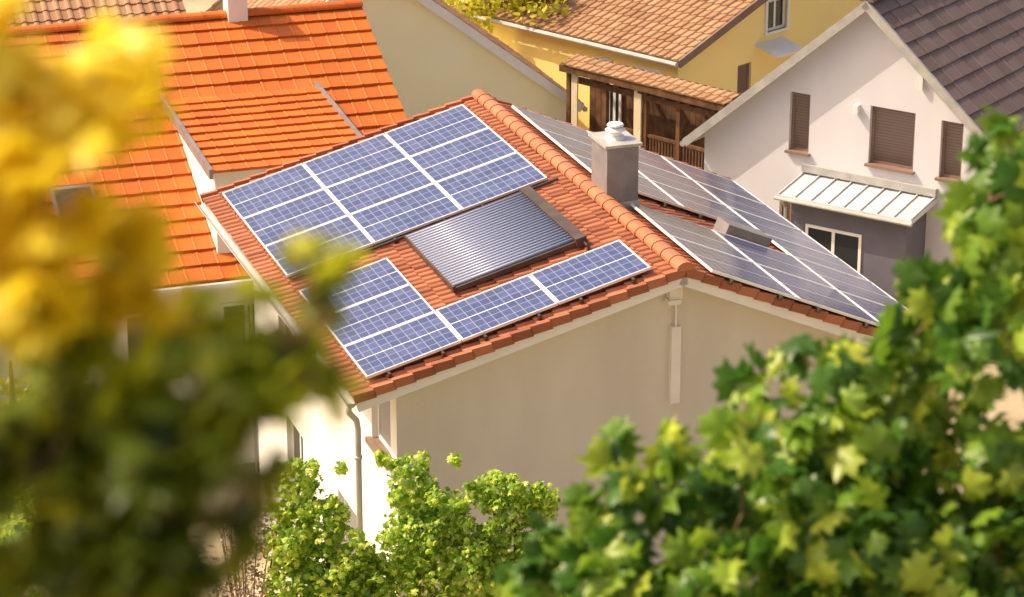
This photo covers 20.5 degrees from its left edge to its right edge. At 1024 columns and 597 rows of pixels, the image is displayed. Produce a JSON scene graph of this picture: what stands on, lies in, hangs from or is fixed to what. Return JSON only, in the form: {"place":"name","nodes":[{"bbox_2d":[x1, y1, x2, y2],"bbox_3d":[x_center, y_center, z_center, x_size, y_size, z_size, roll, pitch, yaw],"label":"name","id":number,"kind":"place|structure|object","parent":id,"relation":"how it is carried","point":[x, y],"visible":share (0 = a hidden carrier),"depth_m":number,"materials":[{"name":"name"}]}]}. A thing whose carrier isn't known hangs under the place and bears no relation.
{"place":"outdoors","nodes":[
{"label":"outdoors","id":0,"kind":"place"},
{"bbox_2d":[10,7,406,286],"bbox_3d":[-8.381,-3.057,59.260,13.000,3.561,7.407,-7,21,-17],"label":"roof tiles front","id":1,"kind":"object","parent":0,"point":[320,47],"visible":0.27,"depth_m":61.60,"materials":[{"name":"tile"}]},
{"bbox_2d":[6,0,1023,596],"bbox_3d":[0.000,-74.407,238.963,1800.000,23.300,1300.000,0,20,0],"label":"ground","id":2,"kind":"structure","parent":0,"point":[1012,404],"depth_m":61.50,"materials":[{"name":"soil"}]},
{"bbox_2d":[0,492,38,596],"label":"deciduous tree","id":3,"kind":"object","parent":2,"relation":"on","point":[14,524],"visible":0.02,"depth_m":48.41,"materials":[{"name":"green plant"}]},
{"bbox_2d":[0,363,38,502],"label":"deciduous tree","id":4,"kind":"object","parent":2,"relation":"on","point":[6,391],"visible":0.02,"depth_m":54.35,"materials":[{"name":"green plant"}]},
{"bbox_2d":[0,288,258,462],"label":"walls","id":5,"kind":"structure","parent":2,"relation":"on","point":[181,386],"depth_m":57.83,"materials":[{"name":"paint"}]},
{"bbox_2d":[123,314,174,353],"bbox_3d":[-7.335,0.923,57.578,1.100,1.400,0.050,-7,21,-17],"label":"front window frame","id":6,"kind":"object","parent":5,"relation":"attached to","point":[125,344],"visible":0.06,"depth_m":57.37,"materials":[{"name":"white paint"}]},
{"bbox_2d":[127,314,172,354],"bbox_3d":[-7.338,0.920,57.586,0.960,1.260,0.032,-7,21,-17],"label":"front window pane","id":7,"kind":"object","parent":6,"relation":"attached to","point":[131,334],"visible":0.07,"depth_m":57.37,"materials":[{"name":"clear glass"}]},
{"bbox_2d":[220,301,248,329],"bbox_3d":[-5.440,0.704,58.179,1.100,1.400,0.050,-7,21,-17],"label":"front window frame","id":8,"kind":"object","parent":5,"relation":"attached to","point":[234,304],"visible":0.19,"depth_m":57.85,"materials":[{"name":"white paint"}]},
{"bbox_2d":[223,305,253,336],"bbox_3d":[-5.443,0.701,58.187,0.960,1.260,0.032,-7,21,-17],"label":"front window pane","id":9,"kind":"object","parent":8,"relation":"attached to","point":[237,331],"visible":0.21,"depth_m":58.06,"materials":[{"name":"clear glass"}]},
{"bbox_2d":[134,10,378,287],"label":"roof deck","id":10,"kind":"structure","parent":5,"relation":"attached to","point":[202,217],"depth_m":57.15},
{"bbox_2d":[53,184,92,206],"bbox_3d":[-8.898,-1.862,57.833,0.900,0.618,1.129,-7,21,-17],"label":"skylight frame","id":11,"kind":"object","parent":10,"relation":"on","point":[66,187],"visible":0.07,"depth_m":58.12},
{"bbox_2d":[55,188,79,209],"bbox_3d":[-8.890,-1.905,57.791,0.740,0.442,0.906,-7,21,-17],"label":"skylight pane","id":12,"kind":"object","parent":11,"relation":"in","point":[60,196],"visible":0.07,"depth_m":57.90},
{"bbox_2d":[9,0,362,34],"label":"ridge tiles","id":13,"kind":"object","parent":10,"relation":"on","point":[166,18],"visible":0.84,"depth_m":62.59,"materials":[{"name":"tile"}]},
{"bbox_2d":[161,280,236,294],"bbox_3d":[-7.188,-0.107,56.572,13.000,0.150,0.150,-7,21,-17],"label":"gutter","id":14,"kind":"object","parent":10,"relation":"attached to","point":[224,285],"depth_m":56.92,"materials":[{"name":"white paint"}]},
{"bbox_2d":[179,134,269,253],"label":"dormer walls","id":15,"kind":"structure","parent":10,"relation":"attached to","point":[204,183],"depth_m":57.53,"materials":[{"name":"paint"}]},
{"bbox_2d":[167,87,356,173],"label":"dormer tiles","id":16,"kind":"object","parent":15,"relation":"on","point":[260,130],"visible":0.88,"depth_m":59.10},
{"bbox_2d":[223,0,247,22],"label":"chimney","id":17,"kind":"object","parent":10,"relation":"on","point":[236,10],"visible":0.71,"depth_m":62.75,"materials":[{"name":"white paint"}]},
{"bbox_2d":[161,81,362,178],"bbox_3d":[-5.138,-3.552,59.153,3.490,0.485,4.684,-7,21,-17],"label":"dormer flashing","id":18,"kind":"object","parent":10,"relation":"on","point":[197,153],"visible":0.68,"depth_m":58.76,"materials":[{"name":"metal"}]},
{"bbox_2d":[0,0,375,596],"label":"tree","id":19,"kind":"object","parent":2,"relation":"on","point":[121,467],"visible":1,"depth_m":2.18,"materials":[{"name":"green plant"}]},
{"bbox_2d":[213,515,277,596],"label":"purple shrub","id":20,"kind":"object","parent":2,"relation":"on","point":[238,592],"visible":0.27,"depth_m":41.13,"materials":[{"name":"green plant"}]},
{"bbox_2d":[250,307,257,463],"bbox_3d":[-4.971,1.691,57.476,0.607,4.425,0.057,-7,21,-17],"label":"downpipe","id":21,"kind":"object","parent":2,"relation":"on","point":[255,448],"depth_m":57.85,"materials":[{"name":"metal"}]},
{"bbox_2d":[260,457,385,596],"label":"grapevine","id":22,"kind":"object","parent":2,"relation":"on","point":[297,552],"visible":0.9,"depth_m":40.79,"materials":[{"name":"green plant"}]},
{"bbox_2d":[255,270,398,596],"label":"side wall","id":23,"kind":"structure","parent":2,"relation":"on","point":[325,445],"depth_m":48.30,"materials":[{"name":"paint"}]},
{"bbox_2d":[292,430,301,494],"bbox_3d":[-3.850,3.013,51.980,0.050,1.500,1.200,-7,21,-17],"label":"side window frame","id":24,"kind":"object","parent":23,"relation":"attached to","point":[293,447],"visible":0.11,"depth_m":52.33,"materials":[{"name":"white paint"}]},
{"bbox_2d":[294,431,303,488],"bbox_3d":[-3.841,3.012,51.983,0.032,1.360,1.060,-7,21,-17],"label":"side window pane","id":25,"kind":"object","parent":24,"relation":"attached to","point":[297,444],"visible":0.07,"depth_m":52.17,"materials":[{"name":"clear glass"}]},
{"bbox_2d":[365,436,390,470],"bbox_3d":[-2.114,2.496,45.901,0.200,0.090,1.260,-7,21,-17],"label":"side window sill","id":26,"kind":"structure","parent":23,"relation":"attached to","point":[374,444],"depth_m":46.14,"materials":[{"name":"stone"}]},
{"bbox_2d":[377,405,390,452],"bbox_3d":[-1.995,1.839,45.705,0.050,1.300,1.100,-7,21,-17],"label":"side window frame","id":27,"kind":"object","parent":23,"relation":"attached to","point":[383,441],"visible":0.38,"depth_m":46.20,"materials":[{"name":"white paint"}]},
{"bbox_2d":[380,401,390,447],"bbox_3d":[-1.987,1.838,45.707,0.032,1.160,0.960,-7,21,-17],"label":"side window pane","id":28,"kind":"object","parent":27,"relation":"attached to","point":[385,430],"visible":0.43,"depth_m":45.91,"materials":[{"name":"glass"}]},
{"bbox_2d":[332,448,483,596],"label":"shrub","id":29,"kind":"object","parent":2,"relation":"on","point":[411,567],"visible":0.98,"depth_m":40.74,"materials":[{"name":"green plant"}]},
{"bbox_2d":[362,0,565,121],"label":"walls","id":30,"kind":"structure","parent":2,"relation":"on","point":[432,59],"depth_m":72.35,"materials":[{"name":"paint"}]},
{"bbox_2d":[417,0,584,111],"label":"verge","id":31,"kind":"structure","parent":30,"relation":"on","point":[488,44],"depth_m":72.38,"materials":[{"name":"white paint"}]},
{"bbox_2d":[432,0,583,104],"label":"roof tiles","id":32,"kind":"object","parent":31,"relation":"on","point":[480,30],"visible":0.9,"depth_m":73.97,"materials":[{"name":"tile"}]},
{"bbox_2d":[418,469,566,596],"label":"shrub","id":33,"kind":"object","parent":2,"relation":"on","point":[490,552],"visible":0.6,"depth_m":40.76,"materials":[{"name":"green plant"}]},
{"bbox_2d":[443,0,568,33],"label":"deciduous tree","id":34,"kind":"object","parent":2,"relation":"on","point":[496,6],"visible":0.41,"depth_m":78.29,"materials":[{"name":"yellow plant"}]},
{"bbox_2d":[204,202,872,411],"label":"bargeboards","id":35,"kind":"object","parent":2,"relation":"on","point":[766,307],"visible":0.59,"depth_m":44.80,"materials":[{"name":"white paint"}]},
{"bbox_2d":[396,286,871,596],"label":"gable walls","id":36,"kind":"structure","parent":2,"relation":"on","point":[544,410],"depth_m":45.73,"materials":[{"name":"paint"}]},
{"bbox_2d":[206,109,692,366],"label":"roof deck","id":37,"kind":"structure","parent":36,"relation":"on","point":[403,270],"depth_m":48.58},
{"bbox_2d":[195,202,355,407],"bbox_3d":[0.936,-0.298,50.338,10.993,0.848,10.660,-7,21,-17],"label":"gutter","id":38,"kind":"object","parent":37,"relation":"attached to","point":[283,314],"visible":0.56,"depth_m":50.58,"materials":[{"name":"metal"}]},
{"bbox_2d":[347,402,363,540],"bbox_3d":[-2.464,4.632,45.116,0.252,6.400,0.118,-6,21,-17],"label":"downpipe","id":39,"kind":"object","parent":38,"relation":"attached to","point":[354,418],"visible":0.69,"depth_m":44.38,"materials":[{"name":"metal"}]},
{"bbox_2d":[299,258,461,378],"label":"solar array corner frames","id":40,"kind":"structure","parent":37,"relation":"on","point":[406,361],"depth_m":45.38,"materials":[{"name":"metal"}]},
{"bbox_2d":[335,259,457,375],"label":"solar array corner cells","id":41,"kind":"object","parent":40,"relation":"in","point":[399,344],"visible":0.8,"depth_m":45.71,"materials":[{"name":"glass"}]},
{"bbox_2d":[222,104,547,277],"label":"solar array upper frames","id":42,"kind":"structure","parent":37,"relation":"on","point":[413,161],"depth_m":50.75,"materials":[{"name":"metal"}]},
{"bbox_2d":[224,105,544,272],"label":"solar array upper cells","id":43,"kind":"object","parent":42,"relation":"in","point":[433,201],"visible":0.96,"depth_m":51.22,"materials":[{"name":"glass"}]},
{"bbox_2d":[202,99,674,397],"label":"roof tiles","id":44,"kind":"object","parent":37,"relation":"on","point":[585,218],"visible":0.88,"depth_m":47.68,"materials":[{"name":"tile"}]},
{"bbox_2d":[386,350,445,377],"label":"solar array corner rails","id":45,"kind":"object","parent":44,"relation":"on","point":[442,352],"visible":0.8,"depth_m":44.26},
{"bbox_2d":[482,277,635,340],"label":"solar array strip rails","id":46,"kind":"object","parent":44,"relation":"on","point":[580,299],"visible":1,"depth_m":44.74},
{"bbox_2d":[291,177,589,292],"bbox_3d":[-0.979,-0.702,47.563,4.841,1.370,3.193,-7,21,-17],"label":"collector manifold","id":47,"kind":"object","parent":37,"relation":"on","point":[564,223],"visible":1,"depth_m":47.30,"materials":[{"name":"metal"}]},
{"bbox_2d":[406,192,573,286],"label":"collector tubes","id":48,"kind":"object","parent":47,"relation":"attached to","point":[487,239],"visible":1,"depth_m":47.63,"materials":[{"name":"grey glass"}]},
{"bbox_2d":[456,242,571,286],"bbox_3d":[-0.368,-0.953,47.761,2.063,0.565,2.710,-7,21,-17],"label":"collector reflector","id":49,"kind":"object","parent":47,"relation":"attached to","point":[513,264],"visible":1,"depth_m":46.67,"materials":[{"name":"metal"}]},
{"bbox_2d":[200,95,877,403],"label":"verge tiles","id":50,"kind":"object","parent":37,"relation":"attached to","point":[511,338],"visible":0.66,"depth_m":44.88,"materials":[{"name":"ceramic"}]},
{"bbox_2d":[436,240,650,341],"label":"solar array strip frames","id":51,"kind":"structure","parent":37,"relation":"on","point":[545,290],"depth_m":44.95,"materials":[{"name":"metal"}]},
{"bbox_2d":[438,241,647,337],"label":"solar array strip cells","id":52,"kind":"object","parent":51,"relation":"in","point":[473,315],"visible":1,"depth_m":45.38,"materials":[{"name":"glass"}]},
{"bbox_2d":[471,89,695,271],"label":"ridge cap tiles","id":53,"kind":"object","parent":37,"relation":"on","point":[673,257],"visible":1,"depth_m":48.84,"materials":[{"name":"ceramic"}]},
{"bbox_2d":[591,139,638,201],"bbox_3d":[1.759,-2.028,48.566,0.570,1.410,0.760,-7,21,-17],"label":"chimney shaft","id":54,"kind":"object","parent":37,"relation":"on","point":[614,173],"visible":0.64,"depth_m":48.19,"materials":[{"name":"paint"}]},
{"bbox_2d":[588,130,642,210],"bbox_3d":[1.759,-2.169,48.515,0.670,1.210,0.860,-7,21,-17],"label":"chimney cap","id":55,"kind":"object","parent":37,"relation":"on","point":[630,140],"visible":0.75,"depth_m":48.22,"materials":[{"name":"concrete"}]},
{"bbox_2d":[605,121,625,140],"bbox_3d":[1.759,-2.860,48.263,0.351,0.260,0.360,0,20,0],"label":"chimney cowl","id":56,"kind":"object","parent":55,"relation":"on","point":[615,129],"visible":1,"depth_m":48.18,"materials":[{"name":"metal"}]},
{"bbox_2d":[511,105,837,257],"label":"solar panel frame","id":57,"kind":"structure","parent":37,"relation":"on","point":[679,204],"depth_m":52.43,"materials":[{"name":"metal"}]},
{"bbox_2d":[516,107,835,256],"bbox_3d":[2.982,-2.205,52.844,4.589,1.969,4.882,-7,21,-17],"label":"solar panel","id":58,"kind":"object","parent":57,"relation":"in","point":[691,201],"visible":0.8,"depth_m":52.85,"materials":[{"name":"glass"}]},
{"bbox_2d":[630,203,905,326],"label":"solar panel frame","id":59,"kind":"structure","parent":37,"relation":"on","point":[795,297],"depth_m":46.99,"materials":[{"name":"metal"}]},
{"bbox_2d":[635,205,905,321],"bbox_3d":[4.797,-0.366,47.791,4.589,1.968,3.632,-7,21,-17],"label":"solar panel","id":60,"kind":"object","parent":59,"relation":"in","point":[756,274],"visible":0.8,"depth_m":47.75,"materials":[{"name":"glass"}]},
{"bbox_2d":[766,234,870,281],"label":"solar panel frame","id":61,"kind":"structure","parent":37,"relation":"on","point":[780,247],"depth_m":50.56,"materials":[{"name":"metal"}]},
{"bbox_2d":[664,287,682,403],"bbox_3d":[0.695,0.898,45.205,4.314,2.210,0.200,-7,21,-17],"label":"cable duct","id":62,"kind":"object","parent":36,"relation":"attached to","point":[673,297],"visible":0.83,"depth_m":45.90,"materials":[{"name":"white paint"}]},
{"bbox_2d":[559,54,741,169],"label":"wooden carport","id":63,"kind":"object","parent":2,"relation":"on","point":[662,114],"visible":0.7,"depth_m":71.39,"materials":[{"name":"wood"}]},
{"bbox_2d":[470,0,862,130],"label":"walls","id":64,"kind":"structure","parent":2,"relation":"on","point":[718,62],"depth_m":77.48,"materials":[{"name":"paint"}]},
{"bbox_2d":[594,55,611,61],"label":"side window frame","id":65,"kind":"object","parent":64,"relation":"attached to","point":[602,58],"visible":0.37,"depth_m":76.58,"materials":[{"name":"white paint"}]},
{"bbox_2d":[455,0,767,67],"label":"verge","id":66,"kind":"structure","parent":64,"relation":"on","point":[717,34],"depth_m":75.41,"materials":[{"name":"wood"}]},
{"bbox_2d":[462,11,677,67],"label":"gutter","id":67,"kind":"object","parent":66,"relation":"on","point":[587,43],"visible":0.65,"depth_m":76.50,"materials":[{"name":"metal"}]},
{"bbox_2d":[450,0,754,60],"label":"roof tiles","id":68,"kind":"object","parent":66,"relation":"on","point":[594,20],"visible":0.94,"depth_m":76.53,"materials":[{"name":"tile"}]},
{"bbox_2d":[636,65,661,73],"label":"side window frame","id":69,"kind":"object","parent":64,"relation":"attached to","point":[648,69],"visible":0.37,"depth_m":75.52,"materials":[{"name":"white paint"}]},
{"bbox_2d":[737,63,748,92],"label":"window frame","id":70,"kind":"object","parent":64,"relation":"attached to","point":[747,87],"visible":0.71,"depth_m":77.20,"materials":[{"name":"wood"}]},
{"bbox_2d":[737,65,746,91],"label":"window shutter","id":71,"kind":"object","parent":70,"relation":"attached to","point":[742,79],"visible":0.86,"depth_m":77.09,"materials":[{"name":"wood"}]},
{"bbox_2d":[764,0,789,35],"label":"attic window surround","id":72,"kind":"object","parent":64,"relation":"attached to","point":[766,32],"visible":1,"depth_m":77.47,"materials":[{"name":"paint"}]},
{"bbox_2d":[768,0,784,30],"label":"attic window frame","id":73,"kind":"object","parent":72,"relation":"in","point":[774,16],"visible":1,"depth_m":77.55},
{"bbox_2d":[768,0,782,27],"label":"attic window pane","id":74,"kind":"object","parent":73,"relation":"in","point":[778,17],"visible":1,"depth_m":77.48,"materials":[{"name":"glass"}]},
{"bbox_2d":[755,36,802,58],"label":"door canopy","id":75,"kind":"object","parent":64,"relation":"attached to","point":[779,47],"visible":0.85,"depth_m":77.11,"materials":[{"name":"white paint"}]},
{"bbox_2d":[489,104,1023,596],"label":"tree","id":76,"kind":"object","parent":2,"relation":"on","point":[877,436],"visible":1,"depth_m":6.88,"materials":[{"name":"green plant"}]},
{"bbox_2d":[704,12,975,269],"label":"walls","id":77,"kind":"structure","parent":2,"relation":"on","point":[864,62],"depth_m":65.08,"materials":[{"name":"paint"}]},
{"bbox_2d":[680,136,703,145],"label":"gutter","id":78,"kind":"object","parent":77,"relation":"attached to","point":[682,143],"visible":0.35,"depth_m":67.51,"materials":[{"name":"metal"}]},
{"bbox_2d":[682,1,868,145],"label":"verge","id":79,"kind":"structure","parent":77,"relation":"on","point":[784,67],"depth_m":65.39,"materials":[{"name":"metal"}]},
{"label":"roof tiles","id":80,"kind":"object","parent":79,"relation":"on","visible":0},
{"bbox_2d":[859,0,877,2],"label":"ridge tiles","id":81,"kind":"object","parent":80,"relation":"on","point":[871,1],"visible":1,"depth_m":63.50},
{"bbox_2d":[779,202,791,221],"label":"window frame","id":82,"kind":"object","parent":77,"relation":"attached to","point":[780,208],"visible":0.09,"depth_m":66.72,"materials":[{"name":"stone"}]},
{"bbox_2d":[782,202,789,220],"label":"window pane","id":83,"kind":"object","parent":82,"relation":"attached to","point":[787,204],"visible":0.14,"depth_m":66.68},
{"bbox_2d":[784,148,809,156],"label":"window sill","id":84,"kind":"structure","parent":77,"relation":"attached to","point":[798,152],"depth_m":66.04,"materials":[{"name":"stone"}]},
{"bbox_2d":[790,92,809,151],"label":"window frame","id":85,"kind":"object","parent":77,"relation":"attached to","point":[792,123],"visible":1,"depth_m":66.00,"materials":[{"name":"wood"}]},
{"bbox_2d":[794,94,809,148],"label":"window shutter","id":86,"kind":"object","parent":85,"relation":"attached to","point":[801,121],"visible":1,"depth_m":65.91,"materials":[{"name":"wood"}]},
{"bbox_2d":[853,74,924,113],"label":"wall lamps","id":87,"kind":"object","parent":77,"relation":"attached to","point":[856,108],"depth_m":63.66,"materials":[{"name":"white paint"}]},
{"bbox_2d":[864,162,914,174],"bbox_3d":[8.655,-2.979,64.787,1.240,0.062,0.220,13,24,32],"label":"window sill","id":88,"kind":"structure","parent":77,"relation":"attached to","point":[891,168],"depth_m":64.73,"materials":[{"name":"stone"}]},
{"bbox_2d":[870,106,915,169],"bbox_3d":[8.720,-3.678,64.634,1.140,1.380,0.050,13,24,32],"label":"window frame","id":89,"kind":"object","parent":77,"relation":"attached to","point":[872,142],"visible":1,"depth_m":64.78,"materials":[{"name":"wood"}]},
{"bbox_2d":[873,108,914,166],"bbox_3d":[8.725,-3.680,64.641,1.000,1.240,0.032,13,24,32],"label":"roller shutter","id":90,"kind":"object","parent":89,"relation":"attached to","point":[893,136],"visible":1,"depth_m":64.63,"materials":[{"name":"plastic"}]},
{"bbox_2d":[865,1,1023,137],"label":"verge","id":91,"kind":"structure","parent":77,"relation":"on","point":[941,91],"depth_m":63.20,"materials":[{"name":"metal"}]},
{"bbox_2d":[871,0,1023,137],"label":"roof tiles","id":92,"kind":"object","parent":91,"relation":"on","point":[975,67],"visible":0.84,"depth_m":64.61,"materials":[{"name":"tile"}]},
{"bbox_2d":[934,176,957,181],"bbox_3d":[9.886,-2.671,63.999,0.650,0.062,0.220,13,24,32],"label":"window sill","id":93,"kind":"structure","parent":77,"relation":"attached to","point":[942,178],"depth_m":64.02,"materials":[{"name":"stone"}]},
{"bbox_2d":[941,121,963,178],"bbox_3d":[9.951,-3.356,63.850,0.550,1.350,0.050,13,24,32],"label":"window frame","id":94,"kind":"object","parent":77,"relation":"attached to","point":[943,152],"visible":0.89,"depth_m":63.92,"materials":[{"name":"wood"}]},
{"bbox_2d":[944,123,962,176],"bbox_3d":[9.957,-3.358,63.857,0.410,1.210,0.032,13,24,32],"label":"window shutter","id":95,"kind":"object","parent":94,"relation":"attached to","point":[953,146],"visible":0.93,"depth_m":63.85,"materials":[{"name":"wood"}]},
{"bbox_2d":[500,103,878,327],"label":"roof tiles","id":96,"kind":"object","parent":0,"point":[675,211],"visible":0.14,"depth_m":50.03,"materials":[{"name":"tile"}]},
{"bbox_2d":[657,200,702,219],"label":"solar array east rear rails","id":97,"kind":"object","parent":96,"relation":"on","point":[699,216],"visible":0.06,"depth_m":50.37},
{"bbox_2d":[713,216,771,247],"bbox_3d":[4.054,-1.128,49.830,0.930,0.593,0.500,-7,21,-17],"label":"roof vent box","id":98,"kind":"object","parent":96,"relation":"on","point":[741,231],"visible":0.71,"depth_m":49.65,"materials":[{"name":"metal"}]},
{"bbox_2d":[722,276,868,328],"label":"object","id":99,"kind":"object","parent":96,"relation":"on","point":[817,310],"visible":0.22,"depth_m":45.87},
{"bbox_2d":[769,236,866,279],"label":"solar array east side cells","id":100,"kind":"object","parent":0,"point":[817,257],"visible":0.8,"depth_m":50.75,"materials":[{"name":"glass"}]},
{"bbox_2d":[791,203,926,306],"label":"bay walls","id":101,"kind":"structure","parent":0,"point":[886,246],"depth_m":64.50,"materials":[{"name":"paint"}]},
{"bbox_2d":[805,223,861,272],"bbox_3d":[7.376,-0.767,65.217,1.450,1.750,0.050,13,24,32],"label":"bay door frame","id":102,"kind":"object","parent":101,"relation":"in","point":[834,231],"visible":0.47,"depth_m":64.85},
{"bbox_2d":[808,227,858,270],"bbox_3d":[7.381,-0.769,65.224,1.310,1.610,0.032,13,24,32],"label":"bay door pane","id":103,"kind":"object","parent":102,"relation":"in","point":[846,249],"visible":0.43,"depth_m":64.94,"materials":[{"name":"glass"}]},
{"bbox_2d":[777,172,936,222],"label":"bay roof","id":104,"kind":"structure","parent":101,"relation":"attached to","point":[862,198],"depth_m":64.69,"materials":[{"name":"metal"}]},
{"bbox_2d":[774,163,937,226],"bbox_3d":[7.850,-0.834,65.270,3.509,3.840,1.348,13,24,32],"label":"bay gutter","id":105,"kind":"object","parent":104,"relation":"attached to","point":[872,180],"visible":0.79,"depth_m":64.83,"materials":[{"name":"metal"}]},
{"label":"verge","id":106,"kind":"object","parent":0,"visible":0},
{"bbox_2d":[205,0,326,11],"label":"roof tiles","id":107,"kind":"object","parent":106,"relation":"on","point":[259,3],"visible":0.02,"depth_m":72.96,"materials":[{"name":"tile"}]},
{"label":"verge","id":108,"kind":"object","parent":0,"visible":0},
{"bbox_2d":[12,0,185,26],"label":"roof tiles","id":109,"kind":"object","parent":108,"relation":"on","point":[42,12],"visible":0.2,"depth_m":71.81,"materials":[{"name":"tile"}]},
{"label":"side window frame","id":110,"kind":"object","parent":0,"visible":0},
{"bbox_2d":[346,501,356,553],"bbox_3d":[-2.690,4.179,48.778,0.032,1.360,1.060,-7,21,-17],"label":"side window pane","id":111,"kind":"object","parent":110,"relation":"attached to","point":[353,521],"visible":0.07,"depth_m":48.79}
]}

